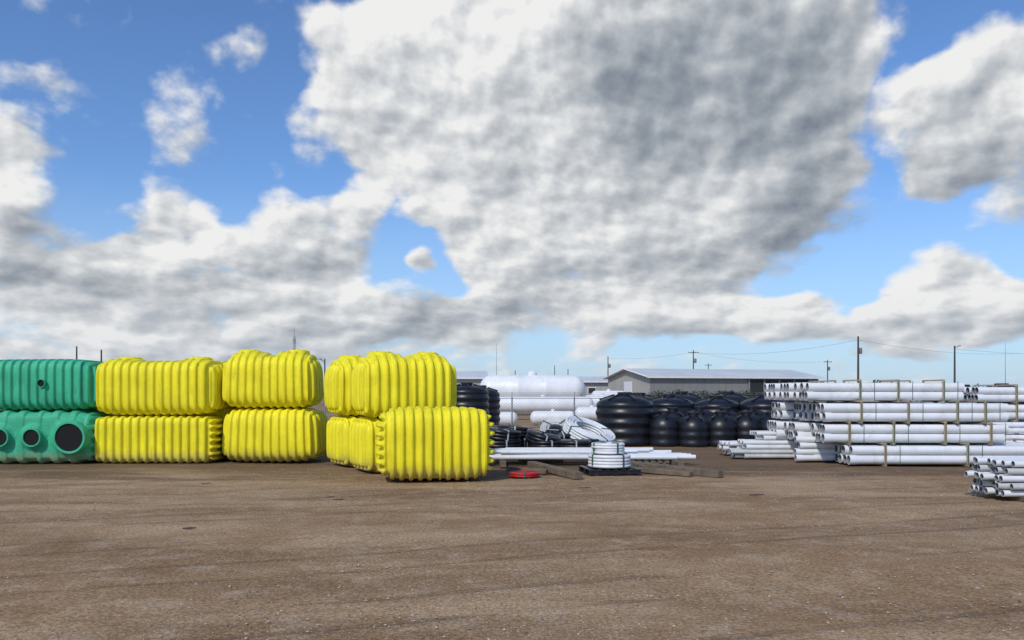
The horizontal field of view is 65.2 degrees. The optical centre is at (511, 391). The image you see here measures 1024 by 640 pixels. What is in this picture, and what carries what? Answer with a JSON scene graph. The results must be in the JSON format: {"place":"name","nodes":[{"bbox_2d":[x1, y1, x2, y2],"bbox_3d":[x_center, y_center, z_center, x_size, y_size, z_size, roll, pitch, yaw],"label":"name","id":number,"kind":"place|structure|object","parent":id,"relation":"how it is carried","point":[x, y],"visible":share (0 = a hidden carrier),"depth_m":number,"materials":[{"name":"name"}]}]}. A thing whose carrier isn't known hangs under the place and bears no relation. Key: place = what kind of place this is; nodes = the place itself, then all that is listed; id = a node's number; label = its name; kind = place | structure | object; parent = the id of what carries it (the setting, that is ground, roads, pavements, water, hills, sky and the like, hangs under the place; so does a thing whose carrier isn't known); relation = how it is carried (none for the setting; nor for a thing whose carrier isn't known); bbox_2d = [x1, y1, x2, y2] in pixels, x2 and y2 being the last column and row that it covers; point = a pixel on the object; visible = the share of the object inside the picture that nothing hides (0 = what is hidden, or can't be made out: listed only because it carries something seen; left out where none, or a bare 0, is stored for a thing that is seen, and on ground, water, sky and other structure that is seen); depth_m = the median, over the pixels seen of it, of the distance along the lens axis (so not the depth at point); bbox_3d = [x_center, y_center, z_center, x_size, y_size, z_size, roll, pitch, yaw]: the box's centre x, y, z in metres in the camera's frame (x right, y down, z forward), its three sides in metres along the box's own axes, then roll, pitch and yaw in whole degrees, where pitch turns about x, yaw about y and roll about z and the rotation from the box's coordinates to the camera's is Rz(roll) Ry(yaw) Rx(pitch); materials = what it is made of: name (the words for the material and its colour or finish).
{"place":"outdoors","nodes":[
{"label":"outdoors","id":0,"kind":"place"},
{"bbox_2d":[0,396,1023,639],"bbox_3d":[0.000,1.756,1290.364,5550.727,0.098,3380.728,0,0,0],"label":"ground","id":1,"kind":"structure","parent":0,"point":[117,579],"depth_m":8.63,"materials":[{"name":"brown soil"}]},
{"bbox_2d":[0,409,116,463],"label":"septic tank","id":2,"kind":"object","parent":1,"relation":"on","point":[47,436],"visible":0.78,"depth_m":19.26,"materials":[{"name":"green plastic"}]},
{"bbox_2d":[0,359,102,409],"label":"septic tank","id":3,"kind":"object","parent":2,"relation":"on","point":[47,384],"visible":0.82,"depth_m":19.31,"materials":[{"name":"green plastic"}]},
{"bbox_2d":[95,415,226,462],"bbox_3d":[-8.741,1.164,20.152,3.046,1.177,1.604,0,0,0],"label":"septic tank","id":4,"kind":"object","parent":1,"relation":"on","point":[158,439],"visible":0.95,"depth_m":19.42,"materials":[{"name":"yellow plastic"}]},
{"bbox_2d":[95,357,228,415],"bbox_3d":[-8.757,-0.149,20.153,3.041,1.467,1.601,0,0,0],"label":"septic tank","id":5,"kind":"object","parent":4,"relation":"on","point":[142,387],"visible":0.94,"depth_m":19.42,"materials":[{"name":"yellow plastic"}]},
{"bbox_2d":[203,407,240,415],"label":"septic tank","id":6,"kind":"object","parent":1,"relation":"on","point":[226,411],"visible":0.02,"depth_m":21.42,"materials":[{"name":"yellow plastic"}]},
{"bbox_2d":[222,407,327,461],"bbox_3d":[-5.980,1.073,20.347,2.450,1.363,1.617,0,0,1],"label":"septic tank","id":7,"kind":"object","parent":1,"relation":"on","point":[292,434],"visible":0.98,"depth_m":19.62,"materials":[{"name":"yellow plastic"}]},
{"bbox_2d":[222,349,323,407],"bbox_3d":[-6.049,-0.332,20.354,2.358,1.482,1.559,0,0,-1],"label":"septic tank","id":8,"kind":"object","parent":7,"relation":"on","point":[253,378],"visible":0.99,"depth_m":19.66,"materials":[{"name":"yellow plastic"}]},
{"bbox_2d":[326,415,365,466],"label":"septic tank","id":9,"kind":"object","parent":1,"relation":"on","point":[337,439],"visible":0.29,"depth_m":18.59,"materials":[{"name":"yellow plastic"}]},
{"bbox_2d":[324,355,363,415],"bbox_3d":[-3.377,-0.150,19.250,2.102,1.445,1.453,0,0,-28],"label":"septic tank","id":10,"kind":"object","parent":9,"relation":"on","point":[337,387],"visible":0.38,"depth_m":18.41,"materials":[{"name":"yellow plastic"}]},
{"bbox_2d":[349,417,381,472],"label":"septic tank","id":11,"kind":"object","parent":1,"relation":"on","point":[363,437],"visible":0.26,"depth_m":17.10,"materials":[{"name":"yellow plastic"}]},
{"bbox_2d":[351,351,456,417],"bbox_3d":[-2.401,-0.162,17.748,2.203,1.462,1.454,0,0,-22],"label":"septic tank","id":12,"kind":"object","parent":11,"relation":"on","point":[383,381],"visible":0.88,"depth_m":17.13,"materials":[{"name":"yellow plastic"}]},
{"bbox_2d":[375,406,494,480],"bbox_3d":[-1.559,1.019,16.120,2.363,1.466,1.454,0,0,-11],"label":"septic tank","id":13,"kind":"object","parent":1,"relation":"on","point":[420,443],"visible":1,"depth_m":15.48,"materials":[{"name":"yellow plastic"}]},
{"bbox_2d":[457,379,482,384],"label":"walls","id":14,"kind":"structure","parent":1,"relation":"on","point":[459,381],"depth_m":104.35,"materials":[{"name":"beige metal"}]},
{"bbox_2d":[456,371,487,376],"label":"roof","id":15,"kind":"structure","parent":14,"relation":"on","point":[471,373],"depth_m":106.32,"materials":[{"name":"metal"}]},
{"bbox_2d":[456,382,488,421],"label":"black water tank","id":16,"kind":"object","parent":1,"relation":"on","point":[471,394],"visible":0.37,"depth_m":30.28,"materials":[{"name":"plastic"}]},
{"bbox_2d":[182,483,763,528],"bbox_3d":[-0.827,1.734,12.691,10.148,0.023,5.041,0,0,0],"label":"twig debris","id":17,"kind":"object","parent":1,"relation":"on","point":[343,499],"visible":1,"depth_m":13.22,"materials":[{"name":"brown wood"}]},
{"bbox_2d":[479,385,499,425],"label":"black water tank","id":18,"kind":"object","parent":1,"relation":"on","point":[494,403],"visible":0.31,"depth_m":32.70,"materials":[{"name":"plastic"}]},
{"bbox_2d":[489,440,520,448],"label":"black pipe coil","id":19,"kind":"object","parent":1,"relation":"on","point":[501,444],"visible":0.34,"depth_m":22.22,"materials":[{"name":"plastic"}]},
{"bbox_2d":[489,427,520,440],"bbox_3d":[-0.287,1.197,22.794,1.115,0.307,1.133,6,2,-26],"label":"black pipe coil","id":20,"kind":"object","parent":19,"relation":"on","point":[502,434],"visible":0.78,"depth_m":22.32,"materials":[{"name":"plastic"}]},
{"bbox_2d":[499,412,517,425],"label":"propane tank","id":21,"kind":"object","parent":1,"relation":"on","point":[505,419],"visible":0.27,"depth_m":40.69,"materials":[{"name":"metal"}]},
{"bbox_2d":[509,470,538,477],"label":"red hose coil","id":22,"kind":"object","parent":1,"relation":"on","point":[524,474],"visible":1,"depth_m":16.33,"materials":[{"name":"plastic"}]},
{"bbox_2d":[520,438,528,446],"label":"black pipe coil","id":23,"kind":"object","parent":1,"relation":"on","point":[523,442],"visible":0.06,"depth_m":23.23,"materials":[{"name":"plastic"}]},
{"bbox_2d":[496,425,534,437],"bbox_3d":[0.111,1.197,23.715,1.215,0.307,1.212,6,-6,-3],"label":"black pipe coil","id":24,"kind":"object","parent":23,"relation":"on","point":[523,430],"visible":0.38,"depth_m":23.18,"materials":[{"name":"plastic"}]},
{"bbox_2d":[506,467,547,473],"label":"timber beam","id":25,"kind":"structure","parent":1,"relation":"on","point":[541,471],"depth_m":17.25,"materials":[{"name":"brown wood"}]},
{"bbox_2d":[480,371,584,395],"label":"propane tank","id":26,"kind":"object","parent":1,"relation":"on","point":[532,383],"visible":0.51,"depth_m":58.96,"materials":[{"name":"metal"}]},
{"bbox_2d":[518,460,562,463],"bbox_3d":[0.700,1.689,20.100,1.060,0.120,1.050,0,0,-3],"label":"wooden pallet","id":27,"kind":"object","parent":1,"relation":"on","point":[541,461],"visible":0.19,"depth_m":19.61,"materials":[{"name":"brown wood"}]},
{"bbox_2d":[527,440,563,446],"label":"black pipe coil","id":28,"kind":"object","parent":1,"relation":"on","point":[549,443],"visible":0.37,"depth_m":22.14,"materials":[{"name":"plastic"}]},
{"bbox_2d":[526,429,560,441],"bbox_3d":[0.887,1.321,22.689,1.016,0.307,1.018,12,5,-15],"label":"black pipe coil","id":29,"kind":"object","parent":28,"relation":"on","point":[534,435],"visible":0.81,"depth_m":22.37,"materials":[{"name":"plastic"}]},
{"bbox_2d":[499,394,593,411],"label":"propane tank","id":30,"kind":"object","parent":1,"relation":"on","point":[531,404],"visible":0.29,"depth_m":49.54,"materials":[{"name":"metal"}]},
{"bbox_2d":[530,409,573,425],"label":"propane tank","id":31,"kind":"object","parent":1,"relation":"on","point":[535,419],"visible":0.58,"depth_m":41.69,"materials":[{"name":"metal"}]},
{"bbox_2d":[540,418,564,431],"bbox_3d":[1.347,1.152,24.534,1.019,0.237,1.023,-17,35,-17],"label":"pipe coil","id":32,"kind":"object","parent":1,"relation":"on","point":[549,423],"visible":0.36,"depth_m":24.66,"materials":[{"name":"white plastic"}]},
{"bbox_2d":[527,461,582,478],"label":"timber beam","id":33,"kind":"structure","parent":1,"relation":"on","point":[564,472],"depth_m":16.80,"materials":[{"name":"brown wood"}]},
{"bbox_2d":[559,439,591,446],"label":"black pipe coil","id":34,"kind":"object","parent":1,"relation":"on","point":[576,443],"visible":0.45,"depth_m":22.09,"materials":[{"name":"plastic"}]},
{"bbox_2d":[562,438,598,442],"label":"black pipe coil","id":35,"kind":"object","parent":1,"relation":"on","point":[594,440],"visible":0.06,"depth_m":22.96,"materials":[{"name":"plastic"}]},
{"bbox_2d":[545,426,570,438],"bbox_3d":[1.480,1.281,23.865,1.016,0.307,1.031,-8,15,-10],"label":"black pipe coil","id":36,"kind":"object","parent":35,"relation":"on","point":[559,431],"visible":0.46,"depth_m":23.77,"materials":[{"name":"plastic"}]},
{"bbox_2d":[575,405,596,420],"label":"propane tank","id":37,"kind":"object","parent":1,"relation":"on","point":[584,412],"visible":0.37,"depth_m":45.65,"materials":[{"name":"metal"}]},
{"bbox_2d":[563,415,615,441],"bbox_3d":[2.309,1.211,23.958,1.609,0.350,1.619,15,18,-17],"label":"pipe coil","id":38,"kind":"object","parent":1,"relation":"on","point":[575,427],"visible":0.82,"depth_m":23.83,"materials":[{"name":"white plastic"}]},
{"bbox_2d":[315,392,873,427],"bbox_3d":[8.995,0.871,38.413,38.897,1.757,0.244,0,0,0],"label":"chain link fence","id":39,"kind":"object","parent":1,"relation":"on","point":[511,407],"visible":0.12,"depth_m":38.49,"materials":[{"name":"metal"}]},
{"bbox_2d":[584,383,607,395],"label":"walls","id":40,"kind":"structure","parent":1,"relation":"on","point":[603,386],"depth_m":112.19,"materials":[{"name":"beige metal"}]},
{"bbox_2d":[579,376,607,380],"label":"roof","id":41,"kind":"structure","parent":40,"relation":"on","point":[591,378],"depth_m":114.50,"materials":[{"name":"metal"}]},
{"bbox_2d":[587,393,608,406],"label":"propane tank","id":42,"kind":"object","parent":1,"relation":"on","point":[596,400],"visible":0.07,"depth_m":51.64,"materials":[{"name":"metal"}]},
{"bbox_2d":[591,389,623,394],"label":"propane tank","id":43,"kind":"object","parent":1,"relation":"on","point":[608,392],"visible":0.28,"depth_m":59.66,"materials":[{"name":"metal"}]},
{"bbox_2d":[578,465,641,475],"bbox_3d":[2.100,1.689,17.300,1.108,0.120,1.102,0,0,-8],"label":"pallet","id":44,"kind":"object","parent":1,"relation":"on","point":[588,470],"visible":0.75,"depth_m":16.82,"materials":[{"name":"black plastic"}]},
{"bbox_2d":[588,453,630,468],"bbox_3d":[2.096,1.470,17.255,0.928,0.280,0.928,0,0,-10],"label":"pipe coil","id":45,"kind":"object","parent":44,"relation":"on","point":[612,461],"visible":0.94,"depth_m":16.87,"materials":[{"name":"white plastic"}]},
{"bbox_2d":[591,441,624,453],"bbox_3d":[2.070,1.203,17.263,0.733,0.234,0.735,0,0,-3],"label":"pipe coil","id":46,"kind":"object","parent":45,"relation":"on","point":[599,447],"visible":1,"depth_m":16.98,"materials":[{"name":"white plastic"}]},
{"bbox_2d":[595,392,653,445],"bbox_3d":[3.750,0.875,26.600,1.945,1.750,1.945,0,0,-14],"label":"black water tank","id":47,"kind":"object","parent":1,"relation":"on","point":[625,417],"visible":0.83,"depth_m":25.77,"materials":[{"name":"plastic"}]},
{"bbox_2d":[632,393,654,400],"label":"black water tank","id":48,"kind":"object","parent":1,"relation":"on","point":[646,395],"visible":0.09,"depth_m":28.76,"materials":[{"name":"plastic"}]},
{"bbox_2d":[634,460,669,464],"bbox_3d":[3.200,1.689,19.200,1.060,0.120,1.050,0,0,6],"label":"wooden pallet","id":49,"kind":"object","parent":1,"relation":"on","point":[667,462],"visible":0.32,"depth_m":18.75,"materials":[{"name":"brown wood"}]},
{"bbox_2d":[649,410,678,446],"bbox_3d":[4.950,1.175,26.000,1.024,1.150,1.024,0,0,-29],"label":"black septic drum","id":50,"kind":"object","parent":1,"relation":"on","point":[664,428],"visible":0.98,"depth_m":25.60,"materials":[{"name":"plastic"}]},
{"bbox_2d":[636,467,692,476],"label":"timber beam","id":51,"kind":"structure","parent":1,"relation":"on","point":[668,472],"depth_m":16.86,"materials":[{"name":"brown wood"}]},
{"bbox_2d":[651,394,694,414],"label":"black water tank","id":52,"kind":"object","parent":1,"relation":"on","point":[680,403],"visible":0.38,"depth_m":27.81,"materials":[{"name":"plastic"}]},
{"bbox_2d":[668,460,683,465],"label":"timber beam","id":53,"kind":"structure","parent":1,"relation":"on","point":[676,462],"depth_m":18.58,"materials":[{"name":"brown wood"}]},
{"bbox_2d":[489,447,695,459],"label":"loose pvc pipes","id":54,"kind":"object","parent":53,"relation":"on","point":[560,453],"visible":0.71,"depth_m":19.07,"materials":[{"name":"white plastic"}]},
{"bbox_2d":[630,461,722,477],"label":"timber beam","id":55,"kind":"structure","parent":1,"relation":"on","point":[708,472],"depth_m":16.83,"materials":[{"name":"brown wood"}]},
{"bbox_2d":[667,407,685,421],"bbox_3d":[5.400,1.135,26.900,1.023,1.230,1.024,0,0,-28],"label":"black septic drum","id":56,"kind":"object","parent":1,"relation":"on","point":[674,411],"visible":0.23,"depth_m":26.71,"materials":[{"name":"plastic"}]},
{"bbox_2d":[662,391,702,402],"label":"black water tank","id":57,"kind":"object","parent":1,"relation":"on","point":[692,397],"visible":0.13,"depth_m":29.66,"materials":[{"name":"plastic"}]},
{"bbox_2d":[679,412,709,446],"bbox_3d":[5.850,1.195,25.800,1.024,1.110,1.024,0,0,-21],"label":"black septic drum","id":58,"kind":"object","parent":1,"relation":"on","point":[693,429],"visible":0.96,"depth_m":25.41,"materials":[{"name":"plastic"}]},
{"bbox_2d":[686,406,712,417],"bbox_3d":[6.300,1.110,26.900,1.024,1.280,1.024,0,0,25],"label":"black septic drum","id":59,"kind":"object","parent":1,"relation":"on","point":[702,411],"visible":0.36,"depth_m":26.70,"materials":[{"name":"plastic"}]},
{"bbox_2d":[648,389,764,397],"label":"hedge","id":60,"kind":"object","parent":1,"relation":"on","point":[658,393],"visible":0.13,"depth_m":74.76,"materials":[{"name":"green plant"}]},
{"bbox_2d":[694,395,739,412],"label":"black water tank","id":61,"kind":"object","parent":1,"relation":"on","point":[713,403],"visible":0.38,"depth_m":27.98,"materials":[{"name":"plastic"}]},
{"bbox_2d":[706,411,736,446],"bbox_3d":[6.750,1.185,25.900,1.024,1.130,1.024,0,0,22],"label":"black septic drum","id":62,"kind":"object","parent":1,"relation":"on","point":[722,425],"visible":0.73,"depth_m":25.51,"materials":[{"name":"plastic"}]},
{"bbox_2d":[712,407,738,416],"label":"black septic drum","id":63,"kind":"object","parent":1,"relation":"on","point":[729,412],"visible":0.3,"depth_m":26.82,"materials":[{"name":"plastic"}]},
{"bbox_2d":[707,391,749,402],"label":"black water tank","id":64,"kind":"object","parent":1,"relation":"on","point":[738,397],"visible":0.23,"depth_m":29.78,"materials":[{"name":"plastic"}]},
{"bbox_2d":[717,441,741,454],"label":"pvc pipe bundle","id":65,"kind":"object","parent":1,"relation":"on","point":[724,446],"visible":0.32,"depth_m":21.86,"materials":[{"name":"white plastic"}]},
{"bbox_2d":[734,411,760,440],"bbox_3d":[7.650,1.185,26.100,1.024,1.130,1.024,0,0,26],"label":"black septic drum","id":66,"kind":"object","parent":1,"relation":"on","point":[746,422],"visible":0.6,"depth_m":25.72,"materials":[{"name":"plastic"}]},
{"bbox_2d":[738,406,765,416],"bbox_3d":[8.100,1.110,27.000,1.023,1.280,1.023,0,0,-33],"label":"black septic drum","id":67,"kind":"object","parent":1,"relation":"on","point":[756,412],"visible":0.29,"depth_m":26.81,"materials":[{"name":"plastic"}]},
{"bbox_2d":[728,448,794,457],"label":"pvc pipe bundle","id":68,"kind":"object","parent":1,"relation":"on","point":[758,453],"visible":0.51,"depth_m":20.73,"materials":[{"name":"white plastic"}]},
{"bbox_2d":[737,439,793,448],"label":"pvc pipe bundle","id":69,"kind":"object","parent":68,"relation":"on","point":[763,444],"visible":0.41,"depth_m":20.87,"materials":[{"name":"white plastic"}]},
{"bbox_2d":[749,431,793,439],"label":"pvc pipe bundle","id":70,"kind":"object","parent":69,"relation":"on","point":[765,435],"visible":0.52,"depth_m":21.03,"materials":[{"name":"white plastic"}]},
{"bbox_2d":[739,394,791,420],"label":"black water tank","id":71,"kind":"object","parent":1,"relation":"on","point":[761,402],"visible":0.17,"depth_m":27.61,"materials":[{"name":"plastic"}]},
{"bbox_2d":[759,412,784,430],"bbox_3d":[8.450,1.195,26.000,1.024,1.110,1.024,0,0,-42],"label":"black septic drum","id":72,"kind":"object","parent":1,"relation":"on","point":[765,419],"visible":0.22,"depth_m":25.72,"materials":[{"name":"plastic"}]},
{"bbox_2d":[790,441,796,449],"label":"pvc pipe bundle","id":73,"kind":"object","parent":1,"relation":"on","point":[793,444],"visible":0.15,"depth_m":20.79,"materials":[{"name":"white plastic"}]},
{"bbox_2d":[767,420,922,437],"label":"pvc pipe bundle","id":74,"kind":"object","parent":73,"relation":"on","point":[776,426],"visible":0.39,"depth_m":21.01,"materials":[{"name":"white plastic"}]},
{"bbox_2d":[771,400,943,418],"bbox_3d":[9.275,0.472,21.353,4.537,0.546,0.997,0,0,0],"label":"pvc pipe bundle","id":75,"kind":"object","parent":74,"relation":"on","point":[783,410],"visible":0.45,"depth_m":21.10,"materials":[{"name":"white plastic"}]},
{"bbox_2d":[764,381,904,400],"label":"pvc pipe bundle","id":76,"kind":"object","parent":75,"relation":"on","point":[772,391],"visible":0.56,"depth_m":21.41,"materials":[{"name":"white plastic"}]},
{"bbox_2d":[857,336,861,391],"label":"utility pole","id":77,"kind":"object","parent":1,"relation":"on","point":[859,350],"visible":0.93,"depth_m":109.89,"materials":[{"name":"brown wood"}]},
{"bbox_2d":[793,436,998,460],"bbox_3d":[9.505,1.403,19.860,4.994,0.615,0.332,0,0,0],"label":"pvc pipe bundle","id":78,"kind":"object","parent":1,"relation":"on","point":[807,448],"visible":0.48,"depth_m":19.73,"materials":[{"name":"white plastic"}]},
{"bbox_2d":[814,438,1023,454],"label":"pvc pipe bundle","id":79,"kind":"object","parent":1,"relation":"on","point":[1013,440],"visible":0.16,"depth_m":19.84,"materials":[{"name":"white plastic"}]},
{"bbox_2d":[784,421,966,438],"bbox_3d":[9.408,0.972,20.403,4.676,0.546,0.997,0,0,0],"label":"pvc pipe bundle","id":80,"kind":"object","parent":79,"relation":"on","point":[794,429],"visible":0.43,"depth_m":20.18,"materials":[{"name":"white plastic"}]},
{"bbox_2d":[793,400,967,421],"bbox_3d":[9.527,0.472,20.403,4.442,0.546,0.997,0,0,0],"label":"pvc pipe bundle","id":81,"kind":"object","parent":80,"relation":"on","point":[801,411],"visible":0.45,"depth_m":20.24,"materials":[{"name":"white plastic"}]},
{"bbox_2d":[779,380,910,401],"bbox_3d":[8.874,-0.028,20.653,3.748,0.546,0.997,0,0,0],"label":"pvc pipe bundle","id":82,"kind":"object","parent":81,"relation":"on","point":[787,391],"visible":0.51,"depth_m":20.43,"materials":[{"name":"white plastic"}]},
{"bbox_2d":[834,442,1023,466],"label":"pvc pipe bundle","id":83,"kind":"object","parent":1,"relation":"on","point":[885,454],"visible":0.98,"depth_m":18.80,"materials":[{"name":"white plastic"}]},
{"bbox_2d":[811,421,1008,444],"bbox_3d":[9.595,0.972,19.403,4.385,0.546,0.997,0,0,0],"label":"pvc pipe bundle","id":84,"kind":"object","parent":83,"relation":"on","point":[938,432],"visible":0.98,"depth_m":18.98,"materials":[{"name":"white plastic"}]},
{"bbox_2d":[809,400,1008,422],"bbox_3d":[9.603,0.472,19.403,4.482,0.546,0.997,0,0,0],"label":"pvc pipe bundle","id":85,"kind":"object","parent":84,"relation":"on","point":[908,411],"visible":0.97,"depth_m":18.99,"materials":[{"name":"white plastic"}]},
{"bbox_2d":[793,379,964,401],"bbox_3d":[8.978,-0.028,19.653,3.842,0.546,0.997,0,0,0],"label":"pvc pipe bundle","id":86,"kind":"object","parent":85,"relation":"on","point":[804,391],"visible":0.98,"depth_m":19.24,"materials":[{"name":"white plastic"}]},
{"bbox_2d":[954,345,960,382],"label":"utility pole","id":87,"kind":"object","parent":1,"relation":"on","point":[955,347],"visible":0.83,"depth_m":119.90,"materials":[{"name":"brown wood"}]},
{"bbox_2d":[987,383,1023,419],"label":"bundle","id":88,"kind":"object","parent":1,"relation":"on","point":[995,384],"visible":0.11,"depth_m":30.07,"materials":[{"name":"plastic"}]},
{"bbox_2d":[990,494,1023,501],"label":"pipe skids","id":89,"kind":"object","parent":1,"relation":"on","point":[1019,498],"visible":0.22,"depth_m":12.95,"materials":[{"name":"brown wood"}]},
{"bbox_2d":[970,484,1023,496],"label":"drain pipe bundle","id":90,"kind":"object","parent":89,"relation":"on","point":[997,492],"visible":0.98,"depth_m":12.98,"materials":[{"name":"white plastic"}]},
{"bbox_2d":[973,478,1023,489],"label":"drain pipe bundle","id":91,"kind":"object","parent":90,"relation":"on","point":[1006,485],"visible":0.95,"depth_m":12.90,"materials":[{"name":"white plastic"}]},
{"bbox_2d":[964,470,1023,481],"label":"drain pipe bundle","id":92,"kind":"object","parent":91,"relation":"on","point":[990,475],"visible":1,"depth_m":13.10,"materials":[{"name":"white plastic"}]},
{"bbox_2d":[972,463,1023,474],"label":"drain pipe bundle","id":93,"kind":"object","parent":92,"relation":"on","point":[1002,469],"visible":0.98,"depth_m":13.02,"materials":[{"name":"white plastic"}]},
{"bbox_2d":[973,457,1023,466],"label":"drain pipe bundle","id":94,"kind":"object","parent":93,"relation":"on","point":[1008,461],"visible":1,"depth_m":13.14,"materials":[{"name":"white plastic"}]},
{"bbox_2d":[0,0,1023,391],"label":"sky","id":95,"kind":"structure","parent":0,"point":[573,186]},
{"bbox_2d":[603,368,823,401],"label":"metal warehouse","id":96,"kind":"structure","parent":0,"point":[646,381],"depth_m":93.25,"materials":[{"name":"grey metal"}]},
{"bbox_2d":[624,381,631,391],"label":"roller door","id":97,"kind":"structure","parent":96,"relation":"in","point":[627,385],"depth_m":95.56,"materials":[{"name":"white metal"}]},
{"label":"pvc pipe bundle","id":98,"kind":"object","parent":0,"visible":0},
{"bbox_2d":[1002,403,1023,420],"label":"pvc pipe bundle","id":99,"kind":"object","parent":98,"relation":"on","point":[1016,411],"visible":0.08,"depth_m":21.63,"materials":[{"name":"white plastic"}]},
{"bbox_2d":[959,384,1023,402],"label":"pvc pipe bundle","id":100,"kind":"object","parent":99,"relation":"on","point":[996,394],"visible":0.79,"depth_m":21.64,"materials":[{"name":"white plastic"}]},
{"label":"pvc pipe bundle","id":101,"kind":"object","parent":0,"visible":0},
{"bbox_2d":[1006,433,1023,441],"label":"pvc pipe bundle","id":102,"kind":"object","parent":101,"relation":"on","point":[1009,437],"visible":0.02,"depth_m":20.68,"materials":[{"name":"white plastic"}]},
{"bbox_2d":[993,422,1023,432],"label":"pvc pipe bundle","id":103,"kind":"object","parent":102,"relation":"on","point":[1016,427],"depth_m":20.73,"materials":[{"name":"white plastic"}]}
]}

